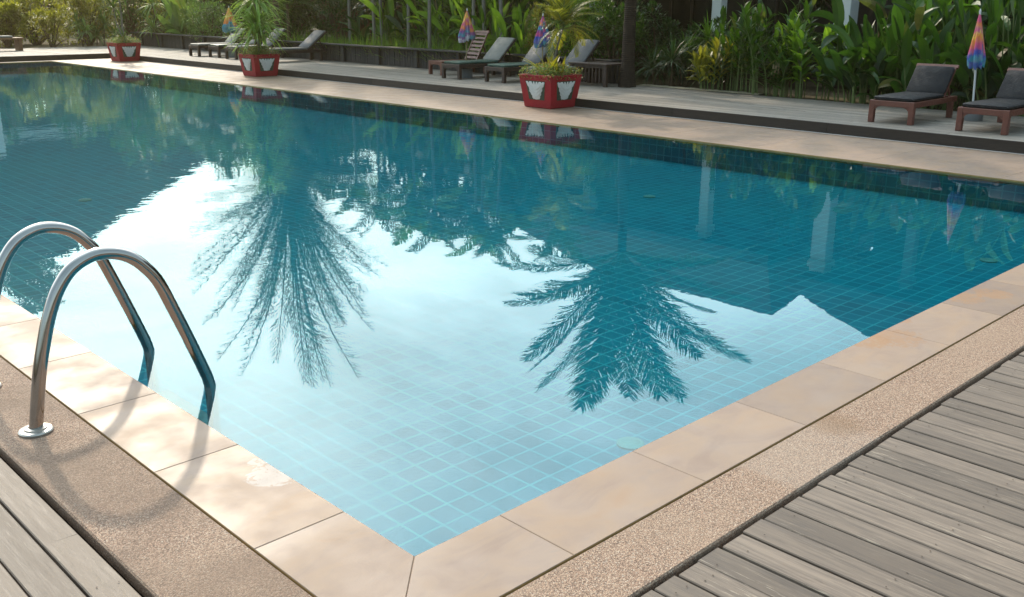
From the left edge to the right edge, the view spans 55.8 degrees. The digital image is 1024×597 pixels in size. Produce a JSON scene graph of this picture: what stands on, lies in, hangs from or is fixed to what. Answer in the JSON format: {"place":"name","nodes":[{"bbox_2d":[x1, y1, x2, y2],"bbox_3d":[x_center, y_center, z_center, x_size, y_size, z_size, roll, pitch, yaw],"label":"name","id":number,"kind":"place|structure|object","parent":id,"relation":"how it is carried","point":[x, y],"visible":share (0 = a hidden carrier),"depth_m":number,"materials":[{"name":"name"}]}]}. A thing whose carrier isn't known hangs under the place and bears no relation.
{"place":"outdoors","nodes":[
{"label":"outdoors","id":0,"kind":"place"},
{"bbox_2d":[30,0,211,29],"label":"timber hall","id":1,"kind":"structure","parent":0,"point":[110,19],"depth_m":56.37,"materials":[{"name":"wood"}]},
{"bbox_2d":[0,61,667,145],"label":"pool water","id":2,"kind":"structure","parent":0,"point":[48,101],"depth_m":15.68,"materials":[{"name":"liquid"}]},
{"bbox_2d":[0,2,1018,596],"bbox_3d":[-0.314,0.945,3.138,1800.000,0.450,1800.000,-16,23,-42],"label":"ground","id":3,"kind":"structure","parent":0,"point":[810,86],"depth_m":19.35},
{"bbox_2d":[0,0,29,46],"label":"round bush","id":4,"kind":"object","parent":3,"relation":"on","point":[10,16],"visible":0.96,"depth_m":33.31,"materials":[{"name":"green plant"}]},
{"bbox_2d":[3,0,76,44],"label":"round bush","id":5,"kind":"object","parent":3,"relation":"on","point":[33,38],"visible":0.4,"depth_m":35.27,"materials":[{"name":"green plant"}]},
{"bbox_2d":[28,4,78,46],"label":"round bush","id":6,"kind":"object","parent":3,"relation":"on","point":[51,16],"visible":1,"depth_m":33.16,"materials":[{"name":"green plant"}]},
{"bbox_2d":[48,0,122,42],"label":"round bush","id":7,"kind":"object","parent":3,"relation":"on","point":[84,41],"visible":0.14,"depth_m":37.25,"materials":[{"name":"green plant"}]},
{"bbox_2d":[61,0,113,45],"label":"round bush","id":8,"kind":"object","parent":3,"relation":"on","point":[81,6],"visible":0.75,"depth_m":34.19,"materials":[{"name":"green plant"}]},
{"bbox_2d":[62,9,125,46],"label":"shrub","id":9,"kind":"object","parent":3,"relation":"on","point":[77,25],"visible":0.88,"depth_m":34.03,"materials":[{"name":"green plant"}]},
{"bbox_2d":[96,0,162,41],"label":"round bush","id":10,"kind":"object","parent":3,"relation":"on","point":[130,19],"visible":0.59,"depth_m":35.32,"materials":[{"name":"green plant"}]},
{"bbox_2d":[118,0,169,34],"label":"round bush","id":11,"kind":"object","parent":3,"relation":"on","point":[161,11],"visible":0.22,"depth_m":37.30,"materials":[{"name":"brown plant"}]},
{"bbox_2d":[0,0,329,32],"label":"distant woodland","id":12,"kind":"object","parent":3,"relation":"on","point":[125,9],"depth_m":48.46,"materials":[{"name":"green plant"}]},
{"bbox_2d":[136,0,202,46],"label":"spiky shrub","id":13,"kind":"object","parent":3,"relation":"on","point":[153,25],"visible":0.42,"depth_m":33.34,"materials":[{"name":"green plant"}]},
{"bbox_2d":[156,0,200,34],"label":"banana plant","id":14,"kind":"object","parent":3,"relation":"on","point":[173,25],"visible":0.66,"depth_m":32.52,"materials":[{"name":"green plant"}]},
{"bbox_2d":[180,0,240,41],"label":"round bush","id":15,"kind":"object","parent":3,"relation":"on","point":[200,25],"visible":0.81,"depth_m":31.55,"materials":[{"name":"green plant"}]},
{"bbox_2d":[201,0,263,36],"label":"round bush","id":16,"kind":"object","parent":3,"relation":"on","point":[225,2],"visible":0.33,"depth_m":34.38,"materials":[{"name":"green plant"}]},
{"bbox_2d":[245,0,302,42],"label":"round bush","id":17,"kind":"object","parent":3,"relation":"on","point":[291,19],"visible":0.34,"depth_m":29.71,"materials":[{"name":"green plant"}]},
{"bbox_2d":[273,0,280,39],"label":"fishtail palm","id":18,"kind":"object","parent":3,"relation":"on","point":[277,11],"visible":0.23,"depth_m":28.42,"materials":[{"name":"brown plant"}]},
{"bbox_2d":[241,0,329,39],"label":"feather palm","id":19,"kind":"object","parent":3,"relation":"on","point":[287,15],"visible":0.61,"depth_m":28.94,"materials":[{"name":"green plant"}]},
{"bbox_2d":[238,0,334,42],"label":"round bush","id":20,"kind":"object","parent":3,"relation":"on","point":[303,26],"visible":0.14,"depth_m":32.29,"materials":[{"name":"green plant"}]},
{"bbox_2d":[270,0,384,35],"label":"garden tree","id":21,"kind":"object","parent":3,"relation":"on","point":[309,10],"visible":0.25,"depth_m":31.15,"materials":[{"name":"green plant"}]},
{"bbox_2d":[309,0,367,42],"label":"round bush","id":22,"kind":"object","parent":3,"relation":"on","point":[332,27],"visible":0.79,"depth_m":27.88,"materials":[{"name":"green plant"}]},
{"bbox_2d":[347,0,351,42],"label":"areca palm","id":23,"kind":"object","parent":3,"relation":"on","point":[349,21],"visible":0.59,"depth_m":26.70,"materials":[{"name":"green plant"}]},
{"bbox_2d":[371,0,375,38],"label":"areca palm","id":24,"kind":"object","parent":3,"relation":"on","point":[373,21],"visible":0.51,"depth_m":25.85,"materials":[{"name":"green plant"}]},
{"bbox_2d":[130,32,620,83],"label":"timber wall","id":25,"kind":"structure","parent":3,"relation":"on","point":[184,41],"depth_m":24.93,"materials":[{"name":"wood"}]},
{"bbox_2d":[340,5,412,44],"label":"heliconia plant","id":26,"kind":"object","parent":3,"relation":"on","point":[355,26],"visible":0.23,"depth_m":26.91,"materials":[{"name":"green plant"}]},
{"bbox_2d":[359,0,427,45],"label":"heliconia plant","id":27,"kind":"object","parent":3,"relation":"on","point":[386,26],"visible":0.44,"depth_m":25.89,"materials":[{"name":"green plant"}]},
{"bbox_2d":[352,0,449,20],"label":"garden tree","id":28,"kind":"object","parent":3,"relation":"on","point":[370,10],"visible":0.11,"depth_m":26.93,"materials":[{"name":"green plant"}]},
{"bbox_2d":[286,27,528,60],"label":"border grass","id":29,"kind":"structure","parent":3,"relation":"on","point":[456,46],"depth_m":24.80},
{"bbox_2d":[407,4,410,46],"bbox_3d":[-2.531,-7.987,24.206,3.495,4.252,2.935,-16,23,-42],"label":"areca palm","id":30,"kind":"object","parent":3,"relation":"on","point":[408,24],"visible":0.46,"depth_m":24.42,"materials":[{"name":"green plant"}]},
{"bbox_2d":[384,0,450,47],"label":"heliconia plant","id":31,"kind":"object","parent":3,"relation":"on","point":[395,22],"visible":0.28,"depth_m":25.24,"materials":[{"name":"green plant"}]},
{"bbox_2d":[428,0,430,48],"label":"areca palm","id":32,"kind":"object","parent":3,"relation":"on","point":[429,20],"visible":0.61,"depth_m":23.66,"materials":[{"name":"plant"}]},
{"bbox_2d":[330,0,533,47],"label":"plant","id":33,"kind":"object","parent":3,"relation":"on","point":[362,25],"depth_m":33.44,"materials":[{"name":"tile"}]},
{"bbox_2d":[404,0,489,47],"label":"heliconia plant","id":34,"kind":"object","parent":3,"relation":"on","point":[438,27],"visible":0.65,"depth_m":23.98,"materials":[{"name":"green plant"}]},
{"bbox_2d":[442,0,534,48],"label":"heliconia plant","id":35,"kind":"object","parent":3,"relation":"on","point":[460,8],"visible":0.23,"depth_m":23.43,"materials":[{"name":"green plant"}]},
{"bbox_2d":[449,0,545,53],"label":"heliconia plant","id":36,"kind":"object","parent":3,"relation":"on","point":[513,15],"visible":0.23,"depth_m":22.79,"materials":[{"name":"green plant"}]},
{"bbox_2d":[472,0,550,56],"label":"heliconia plant","id":37,"kind":"object","parent":3,"relation":"on","point":[497,18],"visible":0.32,"depth_m":21.95,"materials":[{"name":"green plant"}]},
{"bbox_2d":[0,125,1023,556],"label":"pool basin","id":38,"kind":"object","parent":3,"relation":"on","point":[416,341],"depth_m":7.36,"materials":[{"name":"tile"}]},
{"bbox_2d":[0,222,220,438],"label":"pool ladder","id":39,"kind":"object","parent":38,"relation":"on","point":[37,427],"visible":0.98,"depth_m":4.34,"materials":[{"name":"silver metal"}]},
{"bbox_2d":[616,437,643,450],"bbox_3d":[0.565,0.689,4.620,0.132,0.020,0.132,-16,23,-42],"label":"pool floor fitting","id":40,"kind":"object","parent":38,"relation":"on","point":[630,443],"visible":0.96,"depth_m":4.60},
{"bbox_2d":[0,53,1023,153],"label":"terrace step","id":41,"kind":"object","parent":3,"relation":"on","point":[933,138],"visible":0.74,"depth_m":14.97,"materials":[{"name":"stone"}]},
{"bbox_2d":[0,47,105,56],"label":"end terrace deck","id":42,"kind":"structure","parent":41,"relation":"on","point":[36,51],"depth_m":29.72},
{"bbox_2d":[0,35,23,50],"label":"sun lounger","id":43,"kind":"object","parent":42,"relation":"on","point":[18,43],"visible":1,"depth_m":30.42,"materials":[{"name":"wood"}]},
{"bbox_2d":[56,46,1023,141],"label":"terrace deck","id":44,"kind":"structure","parent":41,"relation":"on","point":[929,120],"depth_m":16.25,"materials":[{"name":"stone"}]},
{"bbox_2d":[188,28,246,56],"bbox_3d":[-8.647,-7.555,28.486,1.608,0.757,0.600,-16,23,-42],"label":"sun lounger","id":45,"kind":"object","parent":44,"relation":"on","point":[197,46],"visible":0.44,"depth_m":28.18,"materials":[{"name":"fabric"}]},
{"bbox_2d":[222,6,238,56],"bbox_3d":[-8.022,-7.612,27.570,0.462,1.410,0.399,6,18,18],"label":"closed umbrella","id":46,"kind":"object","parent":44,"relation":"on","point":[227,23],"visible":0.67,"depth_m":27.41,"materials":[{"name":"fabric"}]},
{"bbox_2d":[208,31,264,57],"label":"sun lounger","id":47,"kind":"object","parent":44,"relation":"on","point":[218,47],"visible":0.39,"depth_m":27.53,"materials":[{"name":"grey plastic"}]},
{"bbox_2d":[225,28,286,59],"bbox_3d":[-7.161,-7.156,27.128,1.674,0.805,0.600,-16,23,-42],"label":"sun lounger","id":48,"kind":"object","parent":44,"relation":"on","point":[232,47],"visible":0.53,"depth_m":27.18,"materials":[{"name":"fabric"}]},
{"bbox_2d":[264,30,326,60],"bbox_3d":[-5.811,-6.757,25.882,1.694,0.787,0.600,-15,22,-40],"label":"sun lounger","id":49,"kind":"object","parent":44,"relation":"on","point":[310,41],"visible":0.78,"depth_m":26.02,"materials":[{"name":"grey fabric"}]},
{"bbox_2d":[428,30,489,75],"bbox_3d":[-1.167,-5.503,21.634,1.317,0.931,0.560,-12,21,-34],"label":"slatted lounger","id":50,"kind":"object","parent":44,"relation":"on","point":[440,62],"visible":0.62,"depth_m":21.75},
{"bbox_2d":[458,9,474,77],"bbox_3d":[-0.960,-5.405,20.466,0.362,1.430,0.340,-16,23,-42],"label":"closed umbrella","id":51,"kind":"object","parent":44,"relation":"on","point":[466,32],"visible":0.91,"depth_m":20.33,"materials":[{"name":"fabric"}]},
{"bbox_2d":[441,37,516,79],"bbox_3d":[-0.686,-5.162,20.730,1.636,0.813,0.600,-15,22,-40],"label":"sun lounger","id":52,"kind":"object","parent":44,"relation":"on","point":[498,49],"visible":0.89,"depth_m":20.79,"materials":[{"name":"grey fabric"}]},
{"bbox_2d":[484,38,553,82],"bbox_3d":[0.217,-4.903,19.863,1.556,0.834,0.600,-15,22,-40],"label":"sun lounger","id":53,"kind":"object","parent":44,"relation":"on","point":[532,56],"visible":0.58,"depth_m":19.63,"materials":[{"name":"grey fabric"}]},
{"bbox_2d":[534,14,550,64],"bbox_3d":[0.601,-4.907,19.007,0.325,1.350,0.344,-16,23,-42],"label":"closed umbrella","id":54,"kind":"object","parent":44,"relation":"on","point":[540,33],"visible":0.64,"depth_m":18.86,"materials":[{"name":"fabric"}]},
{"bbox_2d":[525,39,600,82],"bbox_3d":[1.025,-4.669,19.108,1.556,0.840,0.600,-15,22,-40],"label":"sun lounger","id":55,"kind":"object","parent":44,"relation":"on","point":[586,51],"visible":0.29,"depth_m":19.27,"materials":[{"name":"fabric"}]},
{"bbox_2d":[568,61,620,86],"bbox_3d":[1.678,-4.410,18.972,0.640,0.430,1.000,-16,23,-42],"label":"slatted table","id":56,"kind":"object","parent":44,"relation":"on","point":[600,65],"visible":0.77,"depth_m":18.70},
{"bbox_2d":[618,0,636,87],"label":"coconut palm","id":57,"kind":"object","parent":44,"relation":"on","point":[627,76],"visible":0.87,"depth_m":18.34,"materials":[{"name":"brown plant"}]},
{"bbox_2d":[867,63,959,125],"bbox_3d":[5.639,-2.875,13.523,0.620,0.734,1.486,16,23,42],"label":"sun lounger","id":58,"kind":"object","parent":44,"relation":"on","point":[928,84],"visible":1,"depth_m":13.62,"materials":[{"name":"fabric"}]},
{"bbox_2d":[964,9,985,120],"bbox_3d":[6.444,-3.223,13.363,0.286,1.500,0.314,-16,23,-42],"label":"closed umbrella","id":59,"kind":"object","parent":44,"relation":"on","point":[976,57],"visible":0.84,"depth_m":13.29,"materials":[{"name":"fabric"}]},
{"bbox_2d":[955,68,1023,134],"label":"sun lounger","id":60,"kind":"object","parent":44,"relation":"on","point":[1005,105],"visible":1,"depth_m":12.36,"materials":[{"name":"fabric"}]},
{"bbox_2d":[437,0,587,31],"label":"garden tree","id":61,"kind":"object","parent":3,"relation":"on","point":[448,10],"visible":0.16,"depth_m":24.10,"materials":[{"name":"green plant"}]},
{"bbox_2d":[522,1,565,55],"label":"croton shrub","id":62,"kind":"object","parent":3,"relation":"on","point":[536,10],"visible":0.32,"depth_m":21.13,"materials":[{"name":"green plant"}]},
{"bbox_2d":[554,0,605,57],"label":"leafy shrub","id":63,"kind":"object","parent":3,"relation":"on","point":[585,18],"visible":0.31,"depth_m":20.82,"materials":[{"name":"green plant"}]},
{"bbox_2d":[144,61,1023,154],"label":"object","id":64,"kind":"object","parent":3,"relation":"on","point":[658,115],"visible":0.04,"depth_m":14.60,"materials":[{"name":"tile"}]},
{"bbox_2d":[0,58,1023,596],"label":"pool coping","id":65,"kind":"object","parent":64,"relation":"on","point":[310,542],"visible":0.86,"depth_m":3.99,"materials":[{"name":"stone"}]},
{"bbox_2d":[107,42,140,61],"bbox_3d":[-11.238,-7.158,28.052,0.719,0.518,0.719,-16,23,-42],"label":"planter box","id":66,"kind":"object","parent":65,"relation":"on","point":[123,52],"visible":1,"depth_m":27.82,"materials":[{"name":"red paint"}]},
{"bbox_2d":[96,0,133,42],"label":"potted plumeria","id":67,"kind":"object","parent":66,"relation":"on","point":[114,9],"visible":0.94,"depth_m":27.65,"materials":[{"name":"green plant"}]},
{"bbox_2d":[105,36,140,45],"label":"flowering groundcover","id":68,"kind":"object","parent":66,"relation":"in","point":[127,38],"visible":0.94,"depth_m":27.85,"materials":[{"name":"green plant"}]},
{"bbox_2d":[238,53,279,76],"bbox_3d":[-5.946,-5.510,22.794,0.704,0.507,0.704,-16,23,-42],"label":"planter box","id":69,"kind":"object","parent":65,"relation":"on","point":[266,64],"visible":1,"depth_m":22.57,"materials":[{"name":"red paint"}]},
{"bbox_2d":[217,0,293,52],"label":"potted palm","id":70,"kind":"object","parent":69,"relation":"in","point":[257,17],"visible":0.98,"depth_m":22.34,"materials":[{"name":"green plant"}]},
{"bbox_2d":[237,44,280,57],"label":"flowering groundcover","id":71,"kind":"object","parent":69,"relation":"in","point":[252,49],"visible":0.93,"depth_m":22.60,"materials":[{"name":"green plant"}]},
{"bbox_2d":[519,72,581,108],"bbox_3d":[0.646,-3.522,16.365,0.756,0.545,0.756,-16,23,-42],"label":"planter box","id":72,"kind":"object","parent":65,"relation":"on","point":[552,93],"visible":0.99,"depth_m":16.12,"materials":[{"name":"ceramic"}]},
{"bbox_2d":[518,62,582,80],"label":"flowering groundcover","id":73,"kind":"object","parent":72,"relation":"in","point":[547,69],"visible":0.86,"depth_m":16.13,"materials":[{"name":"green plant"}]},
{"bbox_2d":[522,0,604,75],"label":"planter palm","id":74,"kind":"object","parent":72,"relation":"in","point":[561,12],"visible":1,"depth_m":15.87,"materials":[{"name":"green plant"}]},
{"bbox_2d":[570,0,649,78],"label":"leafy shrub","id":75,"kind":"object","parent":3,"relation":"on","point":[604,33],"visible":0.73,"depth_m":19.75,"materials":[{"name":"green plant"}]},
{"bbox_2d":[591,0,658,68],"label":"leafy shrub","id":76,"kind":"object","parent":3,"relation":"on","point":[617,2],"visible":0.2,"depth_m":21.31,"materials":[{"name":"green plant"}]},
{"bbox_2d":[624,0,685,78],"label":"leafy shrub","id":77,"kind":"object","parent":3,"relation":"on","point":[669,27],"visible":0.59,"depth_m":20.84,"materials":[{"name":"green plant"}]},
{"bbox_2d":[635,32,699,86],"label":"spiky shrub","id":78,"kind":"object","parent":3,"relation":"on","point":[657,62],"visible":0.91,"depth_m":19.09,"materials":[{"name":"green plant"}]},
{"bbox_2d":[660,12,745,84],"bbox_3d":[3.948,-5.064,19.477,1.933,1.512,1.262,7,18,20],"label":"spiky shrub","id":79,"kind":"object","parent":3,"relation":"on","point":[707,30],"visible":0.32,"depth_m":19.47,"materials":[{"name":"green plant"}]},
{"bbox_2d":[675,16,741,78],"bbox_3d":[4.203,-5.246,20.348,1.416,1.381,1.855,-8,19,-24],"label":"leafy shrub","id":80,"kind":"object","parent":3,"relation":"on","point":[692,30],"visible":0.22,"depth_m":20.15,"materials":[{"name":"green plant"}]},
{"bbox_2d":[684,35,735,91],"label":"shrub","id":81,"kind":"object","parent":3,"relation":"on","point":[703,70],"visible":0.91,"depth_m":17.80,"materials":[{"name":"green plant"}]},
{"bbox_2d":[682,31,758,91],"bbox_3d":[4.016,-4.487,18.482,1.529,1.262,1.794,5,18,14],"label":"spiky shrub","id":82,"kind":"object","parent":3,"relation":"on","point":[711,70],"visible":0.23,"depth_m":18.23,"materials":[{"name":"green plant"}]},
{"bbox_2d":[707,1,778,93],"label":"ginger plant","id":83,"kind":"object","parent":3,"relation":"on","point":[733,34],"visible":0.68,"depth_m":17.53,"materials":[{"name":"green plant"}]},
{"bbox_2d":[732,0,820,96],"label":"ginger plant","id":84,"kind":"object","parent":3,"relation":"on","point":[753,67],"visible":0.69,"depth_m":17.02,"materials":[{"name":"green plant"}]},
{"bbox_2d":[749,32,805,96],"bbox_3d":[4.681,-4.099,16.970,1.173,1.138,0.927,-16,23,-42],"label":"ginger plant","id":85,"kind":"object","parent":3,"relation":"on","point":[780,63],"visible":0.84,"depth_m":16.75,"materials":[{"name":"green plant"}]},
{"bbox_2d":[759,27,823,85],"bbox_3d":[5.447,-4.810,19.232,1.196,1.221,2.014,-16,23,-42],"label":"leafy shrub","id":86,"kind":"object","parent":3,"relation":"on","point":[817,40],"visible":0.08,"depth_m":19.00,"materials":[{"name":"green plant"}]},
{"bbox_2d":[771,13,849,99],"bbox_3d":[5.055,-4.172,16.649,1.460,1.468,1.356,-16,23,-42],"label":"ginger plant","id":87,"kind":"object","parent":3,"relation":"on","point":[799,45],"visible":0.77,"depth_m":16.51,"materials":[{"name":"green plant"}]},
{"bbox_2d":[807,15,900,103],"bbox_3d":[5.771,-3.927,15.925,1.793,1.436,2.003,7,18,22],"label":"heliconia plant","id":88,"kind":"object","parent":3,"relation":"on","point":[838,63],"visible":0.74,"depth_m":15.68,"materials":[{"name":"green plant"}]},
{"bbox_2d":[809,0,954,100],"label":"heliconia plant","id":89,"kind":"object","parent":3,"relation":"on","point":[837,16],"visible":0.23,"depth_m":16.01,"materials":[{"name":"green plant"}]},
{"bbox_2d":[821,0,1010,93],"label":"garden house","id":90,"kind":"structure","parent":3,"relation":"on","point":[851,7],"depth_m":19.02,"materials":[{"name":"paint"}]},
{"bbox_2d":[858,0,974,98],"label":"heliconia plant","id":91,"kind":"object","parent":3,"relation":"on","point":[870,4],"visible":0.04,"depth_m":16.42,"materials":[{"name":"green plant"}]},
{"bbox_2d":[851,0,987,107],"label":"heliconia plant","id":92,"kind":"object","parent":3,"relation":"on","point":[896,30],"visible":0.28,"depth_m":15.19,"materials":[{"name":"green plant"}]},
{"bbox_2d":[870,21,972,109],"bbox_3d":[6.434,-3.670,15.147,1.432,1.409,1.910,2,17,5],"label":"heliconia plant","id":93,"kind":"object","parent":3,"relation":"on","point":[906,64],"visible":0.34,"depth_m":14.84,"materials":[{"name":"green plant"}]},
{"bbox_2d":[881,0,1016,108],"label":"heliconia plant","id":94,"kind":"object","parent":3,"relation":"on","point":[907,5],"visible":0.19,"depth_m":14.88,"materials":[{"name":"green plant"}]},
{"bbox_2d":[913,0,1023,109],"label":"heliconia plant","id":95,"kind":"object","parent":3,"relation":"on","point":[995,9],"visible":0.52,"depth_m":14.35,"materials":[{"name":"green plant"}]},
{"bbox_2d":[953,0,987,102],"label":"heliconia plant","id":96,"kind":"object","parent":3,"relation":"on","point":[972,11],"visible":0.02,"depth_m":15.59,"materials":[{"name":"green plant"}]},
{"bbox_2d":[935,24,1023,115],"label":"heliconia plant","id":97,"kind":"object","parent":3,"relation":"on","point":[990,83],"visible":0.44,"depth_m":14.43,"materials":[{"name":"green plant"}]},
{"bbox_2d":[952,0,1023,116],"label":"heliconia plant","id":98,"kind":"object","parent":3,"relation":"on","point":[1004,24],"visible":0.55,"depth_m":14.28,"materials":[{"name":"green plant"}]},
{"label":"deck subfloor","id":99,"kind":"structure","parent":3,"relation":"on","visible":0},
{"bbox_2d":[0,458,140,596],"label":"timber walkway","id":100,"kind":"structure","parent":99,"relation":"on","point":[46,550],"depth_m":3.11,"materials":[{"name":"wood"}]},
{"bbox_2d":[641,351,1023,596],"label":"timber deck","id":101,"kind":"structure","parent":99,"relation":"on","point":[930,504],"depth_m":3.33,"materials":[{"name":"wood"}]},
{"bbox_2d":[0,306,1023,596],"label":"aggregate strip","id":102,"kind":"object","parent":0,"point":[142,530],"visible":1,"depth_m":3.47,"materials":[{"name":"concrete"}]},
{"bbox_2d":[487,0,893,82],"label":"veranda house","id":103,"kind":"structure","parent":0,"point":[683,12],"depth_m":23.27,"materials":[{"name":"tile"}]},
{"bbox_2d":[668,0,711,31],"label":"window","id":104,"kind":"structure","parent":103,"relation":"in","point":[684,11],"depth_m":24.36,"materials":[{"name":"black"}]},
{"bbox_2d":[750,0,803,34],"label":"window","id":105,"kind":"structure","parent":103,"relation":"in","point":[776,6],"depth_m":22.61,"materials":[{"name":"black"}]},
{"bbox_2d":[641,84,765,95],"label":"garden path","id":106,"kind":"structure","parent":0,"point":[690,88],"depth_m":18.03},
{"bbox_2d":[792,0,832,18],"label":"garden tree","id":107,"kind":"object","parent":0,"point":[819,4],"visible":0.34,"depth_m":20.38,"materials":[{"name":"green plant"}]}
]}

